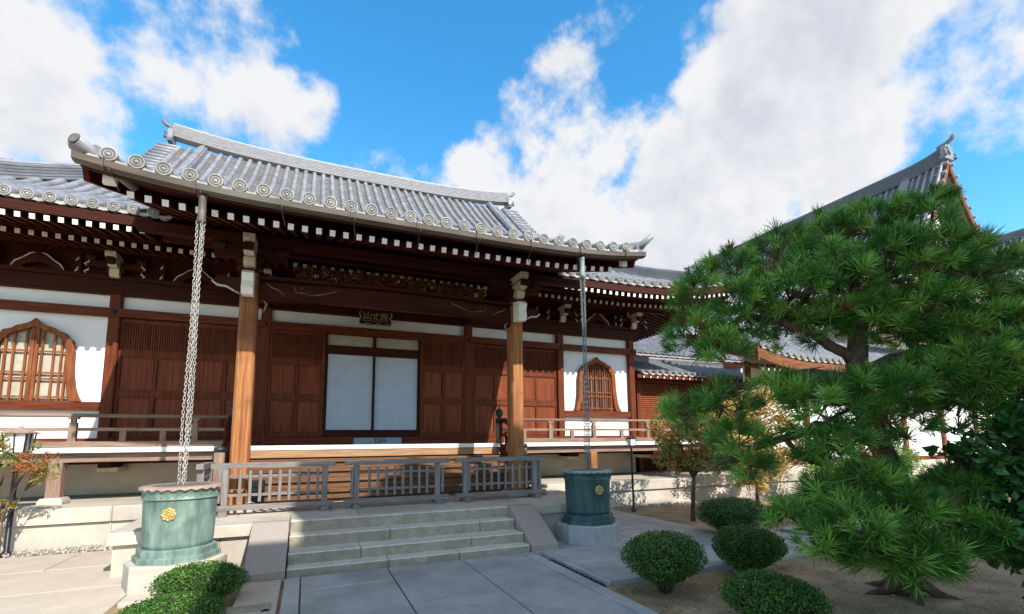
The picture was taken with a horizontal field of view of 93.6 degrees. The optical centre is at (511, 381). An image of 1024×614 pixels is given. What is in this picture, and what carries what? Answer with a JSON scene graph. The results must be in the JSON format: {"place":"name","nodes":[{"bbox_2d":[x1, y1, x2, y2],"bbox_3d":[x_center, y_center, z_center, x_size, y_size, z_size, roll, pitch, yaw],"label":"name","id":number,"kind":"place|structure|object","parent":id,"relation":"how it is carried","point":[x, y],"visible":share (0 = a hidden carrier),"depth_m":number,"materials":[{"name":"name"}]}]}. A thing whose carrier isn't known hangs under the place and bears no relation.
{"place":"outdoors","nodes":[
{"label":"outdoors","id":0,"kind":"place"},
{"bbox_2d":[0,550,280,613],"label":"forecourt paving","id":1,"kind":"structure","parent":0,"point":[77,583],"depth_m":5.41,"materials":[{"name":"stone"}]},
{"bbox_2d":[121,550,226,595],"bbox_3d":[-3.950,2.231,5.659,0.952,0.329,0.952,0,-7,-1],"label":"urn pedestal","id":2,"kind":"object","parent":1,"relation":"on","point":[136,580],"visible":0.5,"depth_m":5.20,"materials":[{"name":"stone"}]},
{"bbox_2d":[131,482,222,565],"bbox_3d":[-3.956,1.649,5.731,0.841,0.842,0.841,-7,-10,44],"label":"bronze urn","id":3,"kind":"object","parent":2,"relation":"on","point":[178,523],"visible":0.99,"depth_m":5.44,"materials":[{"name":"green metal"}]},
{"bbox_2d":[0,493,791,558],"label":"gravel","id":4,"kind":"structure","parent":0,"point":[57,550],"depth_m":7.50,"materials":[{"name":"beige gravel"}]},
{"bbox_2d":[0,426,40,557],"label":"garden lamp","id":5,"kind":"object","parent":4,"relation":"on","point":[21,438],"visible":0.82,"depth_m":7.19,"materials":[{"name":"black metal"}]},
{"bbox_2d":[243,504,557,583],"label":"stone staircase","id":6,"kind":"structure","parent":0,"point":[323,545],"depth_m":6.71,"materials":[{"name":"grey stone"}]},
{"bbox_2d":[279,552,659,613],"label":"stone path","id":7,"kind":"structure","parent":0,"point":[527,583],"depth_m":5.18,"materials":[{"name":"grey stone"}]},
{"bbox_2d":[0,0,1023,269],"label":"sky","id":8,"kind":"structure","parent":0,"point":[688,125],"materials":[{"name":"blue"}]},
{"bbox_2d":[13,496,1023,613],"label":"ground","id":9,"kind":"structure","parent":0,"point":[701,606],"depth_m":5.26,"materials":[{"name":"soil"}]},
{"bbox_2d":[0,431,60,549],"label":"nandina shrub","id":10,"kind":"object","parent":9,"relation":"on","point":[32,466],"visible":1,"depth_m":7.02,"materials":[{"name":"orange plant"}]},
{"bbox_2d":[117,590,229,613],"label":"clipped shrub","id":11,"kind":"object","parent":9,"relation":"on","point":[193,602],"visible":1,"depth_m":4.00,"materials":[{"name":"green plant"}]},
{"bbox_2d":[143,559,251,598],"bbox_3d":[-3.188,2.096,4.940,0.908,0.486,0.846,2,-8,-23],"label":"clipped shrub","id":12,"kind":"object","parent":9,"relation":"on","point":[215,577],"visible":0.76,"depth_m":4.79,"materials":[{"name":"green plant"}]},
{"bbox_2d":[222,602,270,613],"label":"stone curb","id":13,"kind":"structure","parent":9,"relation":"on","point":[265,606],"depth_m":4.64,"materials":[{"name":"grey stone"}]},
{"bbox_2d":[105,488,610,577],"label":"stone platform","id":14,"kind":"structure","parent":9,"relation":"on","point":[232,532],"depth_m":7.36,"materials":[{"name":"stone"}]},
{"bbox_2d":[196,462,214,481],"bbox_3d":[-4.737,1.643,7.402,0.380,0.773,0.900,2,-8,-23],"label":"wooden fence","id":15,"kind":"object","parent":14,"relation":"on","point":[204,475],"visible":0.41,"depth_m":7.16,"materials":[{"name":"grey wood"}]},
{"bbox_2d":[248,480,265,503],"bbox_3d":[-4.453,1.876,8.018,0.580,0.440,0.242,2,-8,-23],"label":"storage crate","id":16,"kind":"object","parent":14,"relation":"on","point":[255,484],"visible":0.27,"depth_m":8.00,"materials":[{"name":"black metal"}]},
{"bbox_2d":[211,461,335,516],"bbox_3d":[-3.704,1.648,7.514,1.750,0.773,0.380,2,-8,-23],"label":"wooden fence","id":17,"kind":"object","parent":14,"relation":"on","point":[224,508],"visible":0.94,"depth_m":7.47,"materials":[{"name":"grey wood"}]},
{"bbox_2d":[343,458,449,508],"bbox_3d":[-1.946,1.722,8.256,1.770,0.773,0.380,2,-8,-23],"label":"wooden fence","id":18,"kind":"object","parent":14,"relation":"on","point":[436,497],"visible":1,"depth_m":8.21,"materials":[{"name":"grey wood"}]},
{"bbox_2d":[454,456,545,501],"bbox_3d":[-0.192,1.797,8.997,1.800,0.773,0.380,2,-8,-23],"label":"wooden fence","id":19,"kind":"object","parent":14,"relation":"on","point":[467,484],"visible":1,"depth_m":8.95,"materials":[{"name":"grey wood"}]},
{"bbox_2d":[524,455,546,494],"bbox_3d":[0.401,1.887,9.770,0.380,0.773,0.730,2,-8,-23],"label":"wooden fence","id":20,"kind":"object","parent":14,"relation":"on","point":[529,472],"visible":0.38,"depth_m":9.77,"materials":[{"name":"grey wood"}]},
{"bbox_2d":[0,119,812,553],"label":"hall","id":21,"kind":"structure","parent":9,"relation":"on","point":[474,349],"depth_m":10.10,"materials":[{"name":"wood"}]},
{"bbox_2d":[0,318,81,401],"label":"bell window","id":22,"kind":"structure","parent":21,"relation":"in","point":[37,364],"depth_m":9.33,"materials":[{"name":"orange wood"}]},
{"bbox_2d":[111,319,192,437],"bbox_3d":[-7.483,-0.063,10.078,1.290,2.450,0.064,2,-8,-23],"label":"sliding door","id":23,"kind":"structure","parent":21,"relation":"in","point":[142,342],"depth_m":10.05,"materials":[{"name":"brown wood"}]},
{"bbox_2d":[177,195,207,484],"bbox_3d":[-3.965,-0.558,5.975,0.120,3.677,0.117,2,-8,-23],"label":"rain chain","id":24,"kind":"object","parent":21,"relation":"hanging from","point":[201,216],"visible":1,"depth_m":5.97,"materials":[{"name":"grey metal"}]},
{"bbox_2d":[186,324,260,436],"bbox_3d":[-6.292,-0.019,10.526,1.295,2.450,0.064,2,-8,-23],"label":"sliding door","id":25,"kind":"structure","parent":21,"relation":"in","point":[216,346],"depth_m":10.46,"materials":[{"name":"brown wood"}]},
{"bbox_2d":[265,329,325,436],"bbox_3d":[-4.963,0.036,11.077,1.185,2.450,0.064,2,-8,-23],"label":"sliding door","id":26,"kind":"structure","parent":21,"relation":"in","point":[305,351],"depth_m":11.06,"materials":[{"name":"brown wood"}]},
{"bbox_2d":[324,354,373,430],"bbox_3d":[-3.897,0.266,11.554,1.075,1.830,0.032,2,-8,-23],"label":"paper door","id":27,"kind":"structure","parent":21,"relation":"in","point":[349,378],"depth_m":11.55,"materials":[{"name":"white paper"}]},
{"bbox_2d":[359,309,391,326],"bbox_3d":[-3.332,-1.551,11.756,0.798,0.370,0.129,2,-8,-23],"label":"name plaque","id":28,"kind":"object","parent":21,"relation":"attached to","point":[373,318],"visible":1,"depth_m":11.75,"materials":[{"name":"black wood"}]},
{"bbox_2d":[353,438,400,444],"bbox_3d":[-3.093,1.365,11.050,1.040,0.148,0.324,2,-8,-23],"label":"offering box","id":29,"kind":"object","parent":21,"relation":"on","point":[358,441],"visible":0.97,"depth_m":10.89,"materials":[{"name":"blue paint"}]},
{"bbox_2d":[373,357,417,430],"bbox_3d":[-2.892,0.312,11.999,1.085,1.830,0.032,2,-8,-23],"label":"paper door","id":30,"kind":"structure","parent":21,"relation":"in","point":[396,379],"depth_m":12.00,"materials":[{"name":"white paper"}]},
{"bbox_2d":[419,340,464,435],"bbox_3d":[-1.787,0.172,12.418,1.175,2.450,0.064,2,-8,-23],"label":"sliding door","id":31,"kind":"structure","parent":21,"relation":"in","point":[442,404],"depth_m":12.40,"materials":[{"name":"brown wood"}]},
{"bbox_2d":[472,344,507,435],"bbox_3d":[-0.474,0.229,12.982,1.285,2.450,0.064,2,-8,-23],"label":"sliding door","id":32,"kind":"structure","parent":21,"relation":"in","point":[489,362],"depth_m":12.91,"materials":[{"name":"brown wood"}]},
{"bbox_2d":[523,348,557,435],"bbox_3d":[0.678,0.284,13.523,1.300,2.450,0.064,2,-8,-23],"label":"sliding door","id":33,"kind":"structure","parent":21,"relation":"in","point":[539,365],"depth_m":13.57,"materials":[{"name":"brown wood"}]},
{"bbox_2d":[579,257,590,469],"bbox_3d":[1.236,-0.337,8.171,0.120,3.677,0.117,2,-8,-23],"label":"rain chain","id":34,"kind":"object","parent":21,"relation":"hanging from","point":[582,268],"visible":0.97,"depth_m":8.15,"materials":[{"name":"grey metal"}]},
{"bbox_2d":[573,357,620,410],"bbox_3d":[2.514,0.066,14.263,1.600,1.610,0.133,2,-8,-23],"label":"bell window","id":35,"kind":"structure","parent":21,"relation":"in","point":[602,387],"depth_m":14.30,"materials":[{"name":"orange wood"}]},
{"bbox_2d":[633,332,742,373],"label":"wing","id":36,"kind":"structure","parent":21,"relation":"on","point":[646,347],"depth_m":19.95,"materials":[{"name":"grey tile"}]},
{"bbox_2d":[548,559,605,586],"bbox_3d":[0.760,2.412,6.062,0.100,0.060,1.360,2,-8,-23],"label":"drain channel","id":37,"kind":"object","parent":9,"relation":"on","point":[581,574],"visible":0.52,"depth_m":5.95,"materials":[{"name":"black metal"}]},
{"bbox_2d":[625,436,635,511],"bbox_3d":[2.815,2.151,11.256,0.187,1.730,0.187,2,-8,-23],"label":"garden lamp","id":38,"kind":"object","parent":9,"relation":"on","point":[630,442],"visible":1,"depth_m":11.26,"materials":[{"name":"black metal"}]},
{"bbox_2d":[619,529,709,593],"bbox_3d":[1.685,1.989,5.317,1.001,0.696,0.877,2,-8,-23],"label":"clipped shrub","id":39,"kind":"object","parent":9,"relation":"on","point":[662,560],"visible":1,"depth_m":5.11,"materials":[{"name":"green plant"}]},
{"bbox_2d":[634,356,742,471],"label":"corridor wing","id":40,"kind":"structure","parent":9,"relation":"on","point":[656,379],"depth_m":15.75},
{"bbox_2d":[640,383,668,436],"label":"louvred door","id":41,"kind":"structure","parent":40,"relation":"in","point":[659,390],"depth_m":15.62,"materials":[{"name":"orange wood"}]},
{"bbox_2d":[666,384,692,431],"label":"louvred door","id":42,"kind":"structure","parent":40,"relation":"in","point":[682,388],"depth_m":16.15,"materials":[{"name":"orange wood"}]},
{"bbox_2d":[645,410,734,520],"bbox_3d":[3.915,1.681,10.133,2.417,2.475,1.186,2,-8,-23],"label":"dogwood tree","id":43,"kind":"object","parent":9,"relation":"on","point":[669,448],"visible":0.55,"depth_m":9.93,"materials":[{"name":"green plant"}]},
{"bbox_2d":[694,497,767,529],"bbox_3d":[3.813,2.339,8.309,1.380,0.693,1.241,2,-8,-23],"label":"clipped shrub","id":44,"kind":"object","parent":9,"relation":"on","point":[718,512],"visible":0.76,"depth_m":8.07,"materials":[{"name":"green plant"}]},
{"bbox_2d":[711,522,788,574],"bbox_3d":[2.936,2.092,6.001,0.945,0.636,0.892,2,-8,-23],"label":"clipped shrub","id":45,"kind":"object","parent":9,"relation":"on","point":[751,547],"visible":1,"depth_m":5.78,"materials":[{"name":"green plant"}]},
{"bbox_2d":[707,384,807,501],"bbox_3d":[6.198,1.566,12.035,2.629,3.119,1.522,0,-7,-6],"label":"maple tree","id":46,"kind":"object","parent":9,"relation":"on","point":[758,414],"visible":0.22,"depth_m":11.77,"materials":[{"name":"orange plant"}]},
{"bbox_2d":[716,567,836,613],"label":"clipped shrub","id":47,"kind":"object","parent":9,"relation":"on","point":[761,592],"visible":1,"depth_m":3.99,"materials":[{"name":"green plant"}]},
{"bbox_2d":[614,507,1023,613],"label":"fallen needles","id":48,"kind":"object","parent":9,"relation":"on","point":[940,611],"visible":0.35,"depth_m":5.17,"materials":[{"name":"brown plant"}]},
{"bbox_2d":[797,435,858,481],"bbox_3d":[8.463,2.139,12.764,2.462,2.118,1.316,2,-8,-23],"label":"garden shrub","id":49,"kind":"object","parent":9,"relation":"on","point":[810,467],"visible":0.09,"depth_m":12.40,"materials":[{"name":"green plant"}]},
{"bbox_2d":[686,320,978,474],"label":"kitchen wing","id":50,"kind":"structure","parent":9,"relation":"on","point":[793,356],"depth_m":16.20,"materials":[{"name":"white paint"}]},
{"bbox_2d":[649,177,1023,606],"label":"pine tree","id":51,"kind":"object","parent":9,"relation":"on","point":[942,309],"visible":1,"depth_m":4.38,"materials":[{"name":"green plant"}]},
{"bbox_2d":[799,465,881,516],"bbox_3d":[6.865,2.333,9.762,2.554,1.503,1.347,2,-8,-23],"label":"garden shrub","id":52,"kind":"object","parent":9,"relation":"on","point":[824,479],"visible":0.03,"depth_m":9.55,"materials":[{"name":"green plant"}]},
{"bbox_2d":[674,134,1023,447],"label":"gabled residence","id":53,"kind":"structure","parent":9,"relation":"on","point":[935,166],"depth_m":23.68,"materials":[{"name":"grey tile"}]},
{"bbox_2d":[866,425,928,474],"bbox_3d":[11.358,2.206,14.239,2.430,2.290,1.384,2,-8,-23],"label":"garden shrub","id":54,"kind":"object","parent":9,"relation":"on","point":[911,453],"visible":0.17,"depth_m":14.02,"materials":[{"name":"green plant"}]},
{"bbox_2d":[921,389,1023,598],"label":"camellia shrub","id":55,"kind":"object","parent":9,"relation":"on","point":[1002,463],"visible":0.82,"depth_m":3.89,"materials":[{"name":"green plant"}]},
{"bbox_2d":[993,228,1023,298],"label":"hall","id":56,"kind":"structure","parent":9,"relation":"on","point":[1019,233],"depth_m":31.26,"materials":[{"name":"grey tile"}]},
{"bbox_2d":[534,509,1010,586],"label":"side path","id":57,"kind":"structure","parent":0,"point":[605,565],"depth_m":6.92,"materials":[{"name":"grey stone"}]},
{"bbox_2d":[557,520,619,545],"bbox_3d":[1.251,2.453,7.855,0.952,0.329,0.952,2,-8,-23],"label":"urn pedestal","id":58,"kind":"object","parent":57,"relation":"on","point":[589,535],"visible":0.62,"depth_m":7.45,"materials":[{"name":"grey stone"}]},
{"bbox_2d":[561,468,614,525],"bbox_3d":[1.245,1.871,7.926,0.848,0.842,0.848,2,-8,-23],"label":"bronze urn","id":59,"kind":"object","parent":58,"relation":"on","point":[587,493],"visible":1,"depth_m":7.61,"materials":[{"name":"teal metal"}]},
{"bbox_2d":[870,472,1008,498],"bbox_3d":[11.218,2.749,12.642,7.544,0.787,1.094,2,-8,-23],"label":"clipped hedge","id":60,"kind":"object","parent":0,"point":[927,472],"visible":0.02,"depth_m":11.91,"materials":[{"name":"green plant"}]}
]}

